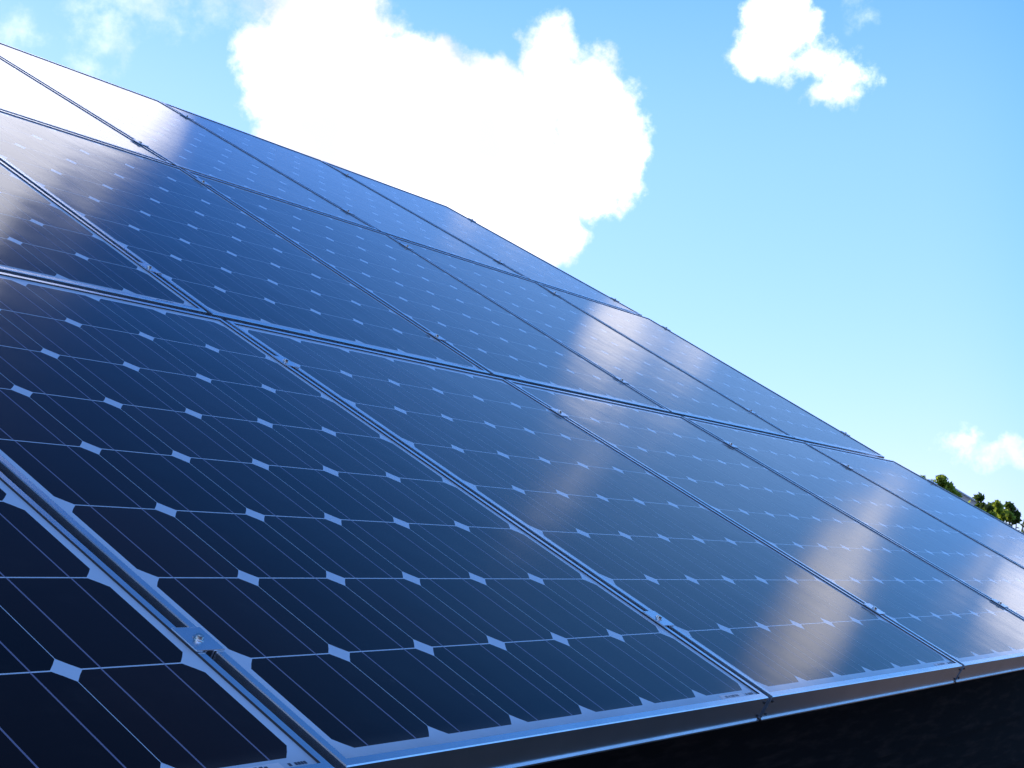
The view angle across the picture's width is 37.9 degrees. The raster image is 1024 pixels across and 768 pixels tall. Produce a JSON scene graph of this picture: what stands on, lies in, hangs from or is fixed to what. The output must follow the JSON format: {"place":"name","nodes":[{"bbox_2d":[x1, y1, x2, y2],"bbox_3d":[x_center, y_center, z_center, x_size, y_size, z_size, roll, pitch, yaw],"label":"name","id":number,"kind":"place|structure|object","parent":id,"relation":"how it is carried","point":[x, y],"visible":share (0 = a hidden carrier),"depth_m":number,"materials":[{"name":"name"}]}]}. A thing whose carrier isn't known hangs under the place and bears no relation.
{"place":"outdoors","nodes":[
{"label":"outdoors","id":0,"kind":"place"},
{"bbox_2d":[0,0,1023,530],"label":"sky","id":1,"kind":"structure","parent":0,"point":[823,199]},
{"bbox_2d":[523,670,1023,767],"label":"roof","id":2,"kind":"structure","parent":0,"point":[977,723],"depth_m":3.78,"materials":[{"name":"tile"}]},
{"bbox_3d":[0.742,0.532,3.193,0.038,0.032,6.144,32,11,32],"label":"rail","id":3,"kind":"object","parent":2,"relation":"attached to","visible":0},
{"bbox_2d":[171,627,224,657],"bbox_3d":[-0.322,0.269,1.501,0.042,0.040,0.040,32,11,32],"label":"panel clamp","id":4,"kind":"object","parent":3,"relation":"attached to","point":[198,639],"visible":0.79,"depth_m":1.49,"materials":[{"name":"metal"}]},
{"bbox_2d":[0,272,767,767],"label":"solar panel","id":5,"kind":"object","parent":3,"relation":"on","point":[342,584],"visible":1,"depth_m":1.96,"materials":[{"name":"glass"}]},
{"bbox_2d":[225,320,961,720],"bbox_3d":[0.174,0.245,3.006,1.325,0.041,1.005,32,11,32],"label":"solar panel","id":6,"kind":"object","parent":3,"relation":"attached to","point":[783,634],"visible":0.98,"depth_m":2.88,"materials":[{"name":"glass"}]},
{"bbox_2d":[643,611,673,627],"bbox_3d":[0.224,0.382,2.349,0.042,0.040,0.040,32,11,32],"label":"panel clamp","id":7,"kind":"object","parent":3,"relation":"attached to","point":[658,618],"visible":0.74,"depth_m":2.34,"materials":[{"name":"metal"}]},
{"bbox_2d":[682,416,1023,618],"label":"solar panel","id":8,"kind":"object","parent":3,"relation":"on","point":[981,568],"visible":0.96,"depth_m":4.69,"materials":[{"name":"glass"}]},
{"bbox_2d":[863,603,885,615],"bbox_3d":[0.769,0.495,3.197,0.042,0.040,0.040,32,11,32],"label":"panel clamp","id":9,"kind":"object","parent":3,"relation":"attached to","point":[874,608],"visible":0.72,"depth_m":3.19,"materials":[{"name":"metal"}]},
{"bbox_2d":[805,442,1023,566],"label":"solar panel","id":10,"kind":"object","parent":3,"relation":"attached to","point":[963,516],"visible":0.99,"depth_m":5.62,"materials":[{"name":"glass"}]},
{"bbox_2d":[991,599,1007,607],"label":"panel clamp","id":11,"kind":"object","parent":3,"relation":"attached to","point":[1000,603],"visible":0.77,"depth_m":4.04,"materials":[{"name":"metal"}]},
{"bbox_3d":[0.083,0.121,3.671,0.038,0.032,6.144,32,11,32],"label":"rail","id":12,"kind":"object","parent":2,"relation":"attached to","visible":0},
{"bbox_2d":[0,471,333,767],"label":"solar panel","id":13,"kind":"object","parent":12,"relation":"attached to","point":[102,665],"visible":1,"depth_m":1.37,"materials":[{"name":"glass"}]},
{"bbox_2d":[271,355,299,368],"bbox_3d":[-0.435,-0.029,2.827,0.042,0.040,0.040,32,11,32],"label":"panel clamp","id":14,"kind":"object","parent":12,"relation":"attached to","point":[285,361],"visible":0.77,"depth_m":2.82,"materials":[{"name":"metal"}]},
{"bbox_2d":[550,408,568,417],"bbox_3d":[0.110,0.083,3.676,0.042,0.040,0.040,32,11,32],"label":"panel clamp","id":15,"kind":"object","parent":12,"relation":"attached to","point":[560,412],"visible":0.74,"depth_m":3.67,"materials":[{"name":"metal"}]},
{"bbox_2d":[722,440,737,448],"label":"panel clamp","id":16,"kind":"object","parent":12,"relation":"attached to","point":[731,444],"visible":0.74,"depth_m":4.52,"materials":[{"name":"metal"}]},
{"bbox_2d":[505,379,1023,682],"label":"solar panel","id":17,"kind":"object","parent":12,"relation":"attached to","point":[975,634],"visible":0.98,"depth_m":3.76,"materials":[{"name":"glass"}]},
{"bbox_3d":[-0.231,-0.074,3.899,0.038,0.032,6.144,33,12,31],"label":"rail","id":18,"kind":"object","parent":2,"relation":"attached to","visible":0},
{"bbox_2d":[0,161,206,314],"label":"solar panel","id":19,"kind":"object","parent":18,"relation":"on","point":[45,237],"visible":0.88,"depth_m":2.90,"materials":[{"name":"glass"}]},
{"bbox_2d":[136,262,161,274],"bbox_3d":[-0.749,-0.224,3.055,0.042,0.040,0.040,33,12,31],"label":"panel clamp","id":20,"kind":"object","parent":18,"relation":"attached to","point":[147,267],"visible":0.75,"depth_m":3.05,"materials":[{"name":"metal"}]},
{"bbox_2d":[0,110,489,374],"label":"solar panel","id":21,"kind":"object","parent":18,"relation":"on","point":[210,251],"visible":0.91,"depth_m":3.62,"materials":[{"name":"glass"}]},
{"bbox_2d":[183,169,669,412],"bbox_3d":[-0.258,-0.263,4.565,1.325,0.041,1.005,33,12,31],"label":"solar panel","id":22,"kind":"object","parent":18,"relation":"attached to","point":[491,337],"visible":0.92,"depth_m":4.49,"materials":[{"name":"glass"}]},
{"bbox_2d":[427,331,446,341],"bbox_3d":[-0.203,-0.112,3.903,0.042,0.040,0.040,33,12,31],"label":"panel clamp","id":23,"kind":"object","parent":18,"relation":"attached to","point":[435,335],"visible":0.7,"depth_m":3.90,"materials":[{"name":"metal"}]},
{"bbox_2d":[388,235,793,438],"bbox_3d":[0.288,-0.150,5.414,1.325,0.042,1.005,33,12,31],"label":"solar panel","id":24,"kind":"object","parent":18,"relation":"attached to","point":[670,387],"visible":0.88,"depth_m":5.36,"materials":[{"name":"glass"}]},
{"bbox_2d":[614,376,628,383],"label":"panel clamp","id":25,"kind":"object","parent":18,"relation":"attached to","point":[622,380],"visible":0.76,"depth_m":4.74,"materials":[{"name":"metal"}]},
{"bbox_2d":[538,283,883,458],"bbox_3d":[0.833,-0.038,6.262,1.325,0.041,1.005,33,12,31],"label":"solar panel","id":26,"kind":"object","parent":18,"relation":"attached to","point":[796,422],"visible":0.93,"depth_m":6.22,"materials":[{"name":"glass"}]},
{"label":"rail","id":27,"kind":"object","parent":2,"relation":"attached to","visible":0},
{"bbox_2d":[194,177,210,185],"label":"panel clamp","id":28,"kind":"object","parent":27,"relation":"attached to","point":[203,182],"visible":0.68,"depth_m":4.42,"materials":[{"name":"metal"}]},
{"bbox_3d":[-1.177,-0.692,4.589,0.038,0.032,6.144,32,11,32],"label":"rail","id":29,"kind":"object","parent":2,"relation":"attached to","visible":0},
{"bbox_2d":[0,57,171,164],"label":"solar panel","id":30,"kind":"object","parent":29,"relation":"attached to","point":[24,94],"visible":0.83,"depth_m":4.46,"materials":[{"name":"glass"}]},
{"bbox_2d":[131,138,148,146],"bbox_3d":[-1.150,-0.729,4.594,0.042,0.040,0.040,32,11,32],"label":"panel clamp","id":31,"kind":"object","parent":29,"relation":"attached to","point":[141,143],"visible":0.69,"depth_m":4.58,"materials":[{"name":"metal"}]},
{"bbox_2d":[0,43,378,230],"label":"solar panel","id":32,"kind":"object","parent":29,"relation":"attached to","point":[170,135],"visible":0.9,"depth_m":5.21,"materials":[{"name":"glass"}]},
{"bbox_2d":[162,102,527,278],"bbox_3d":[-0.685,-0.773,6.122,1.325,0.041,1.005,32,11,32],"label":"solar panel","id":33,"kind":"object","parent":29,"relation":"on","point":[368,205],"visible":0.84,"depth_m":6.07,"materials":[{"name":"glass"}]},
{"bbox_2d":[323,161,641,315],"bbox_3d":[-0.140,-0.661,6.970,1.325,0.041,1.005,32,11,32],"label":"solar panel","id":34,"kind":"object","parent":29,"relation":"attached to","point":[520,260],"visible":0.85,"depth_m":6.93,"materials":[{"name":"glass"}]},
{"bbox_2d":[920,474,962,497],"bbox_3d":[9.164,3.936,32.463,1.135,3.999,1.130,3,-8,-22],"label":"tree","id":35,"kind":"object","parent":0,"point":[940,480],"visible":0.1,"depth_m":32.53,"materials":[{"name":"green plant"}]},
{"bbox_2d":[955,488,975,504],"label":"house","id":36,"kind":"structure","parent":0,"point":[965,497],"depth_m":85.88,"materials":[{"name":"white"}]},
{"bbox_2d":[972,492,996,513],"bbox_3d":[11.122,4.392,35.001,1.028,3.755,0.962,5,-9,-31],"label":"tree","id":37,"kind":"object","parent":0,"point":[979,497],"visible":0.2,"depth_m":35.19,"materials":[{"name":"green plant"}]},
{"bbox_2d":[986,499,1015,524],"bbox_3d":[10.790,4.280,33.015,0.685,3.462,0.787,1,-8,-9],"label":"tree","id":38,"kind":"object","parent":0,"point":[1002,515],"visible":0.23,"depth_m":33.16,"materials":[{"name":"green plant"}]},
{"bbox_2d":[1003,501,1021,528],"bbox_3d":[11.973,4.583,35.768,0.612,3.572,0.583,-1,-8,9],"label":"tree","id":39,"kind":"object","parent":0,"point":[1011,507],"visible":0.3,"depth_m":35.90,"materials":[{"name":"green plant"}]},
{"bbox_2d":[1016,521,1023,532],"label":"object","id":40,"kind":"object","parent":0,"point":[1022,525],"visible":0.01,"depth_m":33.93,"materials":[{"name":"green plant"}]}
]}

